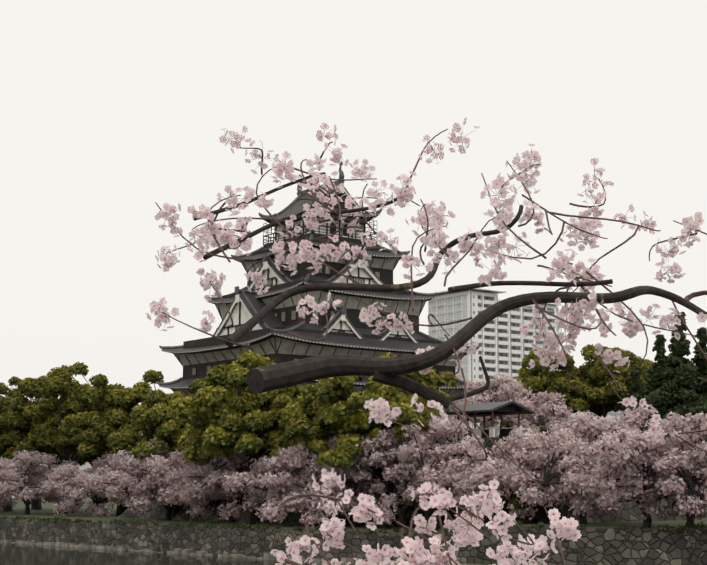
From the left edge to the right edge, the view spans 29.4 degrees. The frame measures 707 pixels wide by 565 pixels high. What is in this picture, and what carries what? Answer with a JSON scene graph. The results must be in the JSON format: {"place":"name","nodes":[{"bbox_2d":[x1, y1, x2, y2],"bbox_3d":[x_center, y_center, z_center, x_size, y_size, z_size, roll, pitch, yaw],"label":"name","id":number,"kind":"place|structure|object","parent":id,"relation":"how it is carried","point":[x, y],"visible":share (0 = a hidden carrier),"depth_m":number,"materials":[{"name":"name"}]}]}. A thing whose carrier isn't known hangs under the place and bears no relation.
{"place":"outdoors","nodes":[
{"label":"outdoors","id":0,"kind":"place"},
{"bbox_2d":[0,542,354,564],"bbox_3d":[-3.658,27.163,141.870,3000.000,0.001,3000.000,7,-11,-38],"label":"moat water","id":1,"kind":"structure","parent":0,"point":[19,554],"depth_m":106.68,"materials":[{"name":"liquid"}]},
{"bbox_2d":[0,540,482,564],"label":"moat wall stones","id":2,"kind":"object","parent":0,"point":[268,556],"visible":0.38,"depth_m":113.50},
{"bbox_2d":[183,191,456,417],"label":"keep walls","id":3,"kind":"structure","parent":0,"point":[353,314],"depth_m":139.45,"materials":[{"name":"grey wood"}]},
{"bbox_2d":[192,265,434,374],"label":"keep windows","id":4,"kind":"structure","parent":3,"relation":"in","point":[360,280],"depth_m":139.81,"materials":[{"name":"black wood"}]},
{"bbox_2d":[215,185,417,342],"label":"keep plaster","id":5,"kind":"object","parent":3,"relation":"attached to","point":[365,272],"visible":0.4,"depth_m":140.81,"materials":[{"name":"white paint"}]},
{"bbox_2d":[0,500,706,533],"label":"grass bank","id":6,"kind":"structure","parent":0,"point":[46,511],"depth_m":124.07,"materials":[{"name":"green plant"}]},
{"bbox_2d":[12,463,90,497],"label":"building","id":7,"kind":"structure","parent":6,"relation":"on","point":[86,465],"depth_m":313.87,"materials":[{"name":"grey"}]},
{"bbox_2d":[118,433,454,522],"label":"keep stone base","id":8,"kind":"object","parent":6,"relation":"on","point":[157,511],"depth_m":133.42,"materials":[{"name":"grey stone"}]},
{"bbox_2d":[168,189,469,395],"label":"keep timbers","id":9,"kind":"object","parent":6,"relation":"on","point":[332,230],"visible":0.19,"depth_m":141.12,"materials":[{"name":"black wood"}]},
{"bbox_2d":[165,184,466,385],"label":"roof eaves","id":10,"kind":"object","parent":9,"relation":"on","point":[271,319],"visible":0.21,"depth_m":139.30,"materials":[{"name":"grey tile"}]},
{"bbox_2d":[159,203,476,388],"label":"roof edge","id":11,"kind":"object","parent":10,"relation":"attached to","point":[320,342],"visible":0.33,"depth_m":138.71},
{"bbox_2d":[171,207,466,396],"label":"roof soffit","id":12,"kind":"structure","parent":10,"relation":"attached to","point":[286,346],"depth_m":138.57,"materials":[{"name":"grey wood"}]},
{"bbox_2d":[157,161,479,384],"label":"keep ridges","id":13,"kind":"object","parent":9,"relation":"on","point":[244,290],"visible":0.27,"depth_m":141.61,"materials":[{"name":"tile"}]},
{"bbox_2d":[0,311,706,533],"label":"tree foliage","id":14,"kind":"object","parent":6,"relation":"on","point":[214,415],"visible":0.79,"depth_m":132.47,"materials":[{"name":"green plant"}]},
{"bbox_2d":[0,340,706,528],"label":"tree trunks","id":15,"kind":"object","parent":6,"relation":"on","point":[248,516],"visible":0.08,"depth_m":115.84,"materials":[{"name":"brown plant"}]},
{"bbox_2d":[0,371,706,527],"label":"cherry trees","id":16,"kind":"object","parent":15,"relation":"on","point":[589,461],"visible":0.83,"depth_m":105.41,"materials":[{"name":"pink plant"}]},
{"bbox_2d":[429,290,554,428],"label":"balconies","id":17,"kind":"structure","parent":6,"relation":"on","point":[450,330],"depth_m":515.40,"materials":[{"name":"grey concrete"}]},
{"bbox_2d":[429,295,467,428],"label":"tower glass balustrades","id":18,"kind":"object","parent":17,"relation":"attached to","point":[464,323],"visible":0.12,"depth_m":509.34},
{"bbox_2d":[470,292,536,427],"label":"grey tower piers","id":19,"kind":"structure","parent":17,"relation":"attached to","point":[497,340],"depth_m":512.68,"materials":[{"name":"grey concrete"}]},
{"bbox_2d":[473,295,551,418],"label":"tower windows","id":20,"kind":"structure","parent":17,"relation":"in","point":[501,339],"depth_m":515.71,"materials":[{"name":"grey glass"}]},
{"bbox_2d":[428,288,560,430],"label":"white tower panels","id":21,"kind":"object","parent":6,"relation":"on","point":[481,301],"visible":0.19,"depth_m":512.47,"materials":[{"name":"white concrete"}]},
{"bbox_2d":[282,435,706,528],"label":"honmaru stone wall","id":22,"kind":"structure","parent":6,"relation":"on","point":[632,513],"depth_m":105.21,"materials":[{"name":"grey stone"}]},
{"bbox_2d":[569,410,623,429],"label":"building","id":23,"kind":"structure","parent":6,"relation":"on","point":[618,417],"depth_m":602.71,"materials":[{"name":"white"}]},
{"bbox_2d":[564,412,623,420],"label":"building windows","id":24,"kind":"structure","parent":23,"relation":"in","point":[613,414],"depth_m":602.19,"materials":[{"name":"grey glass"}]},
{"bbox_2d":[0,519,706,564],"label":"moat wall","id":25,"kind":"structure","parent":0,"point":[601,546],"depth_m":99.64,"materials":[{"name":"stone"}]},
{"bbox_2d":[0,0,706,433],"label":"sky","id":26,"kind":"structure","parent":0,"point":[111,110],"materials":[{"name":"white"}]},
{"bbox_2d":[194,172,706,408],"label":"cherry boughs","id":27,"kind":"object","parent":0,"point":[386,371],"visible":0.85,"depth_m":3.78,"materials":[{"name":"brown wood"}]},
{"bbox_2d":[151,129,706,564],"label":"twigs","id":28,"kind":"object","parent":27,"relation":"attached to","point":[689,297],"visible":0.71,"depth_m":3.97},
{"bbox_2d":[146,117,706,564],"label":"cherry blossoms","id":29,"kind":"object","parent":28,"relation":"attached to","point":[464,535],"visible":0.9,"depth_m":3.95,"materials":[{"name":"pink plant"}]},
{"bbox_2d":[455,424,522,438],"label":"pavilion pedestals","id":30,"kind":"object","parent":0,"point":[491,432],"visible":0.12,"depth_m":109.82,"materials":[{"name":"grey stone"}]},
{"bbox_2d":[457,411,519,428],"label":"pavilion posts","id":31,"kind":"object","parent":30,"relation":"on","point":[492,420],"visible":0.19,"depth_m":111.78,"materials":[{"name":"brown wood"}]},
{"label":"castle bailey ground","id":32,"kind":"structure","parent":0,"visible":0},
{"bbox_2d":[446,404,521,437],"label":"pavilion beams","id":33,"kind":"structure","parent":32,"relation":"on","point":[508,408],"depth_m":111.22,"materials":[{"name":"brown wood"}]},
{"bbox_2d":[443,401,534,416],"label":"pavilion roof","id":34,"kind":"structure","parent":33,"relation":"on","point":[482,407],"depth_m":110.30,"materials":[{"name":"grey tile"}]},
{"bbox_2d":[461,423,573,438],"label":"railing","id":35,"kind":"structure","parent":32,"relation":"on","point":[514,427],"depth_m":105.76,"materials":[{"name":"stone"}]}
]}

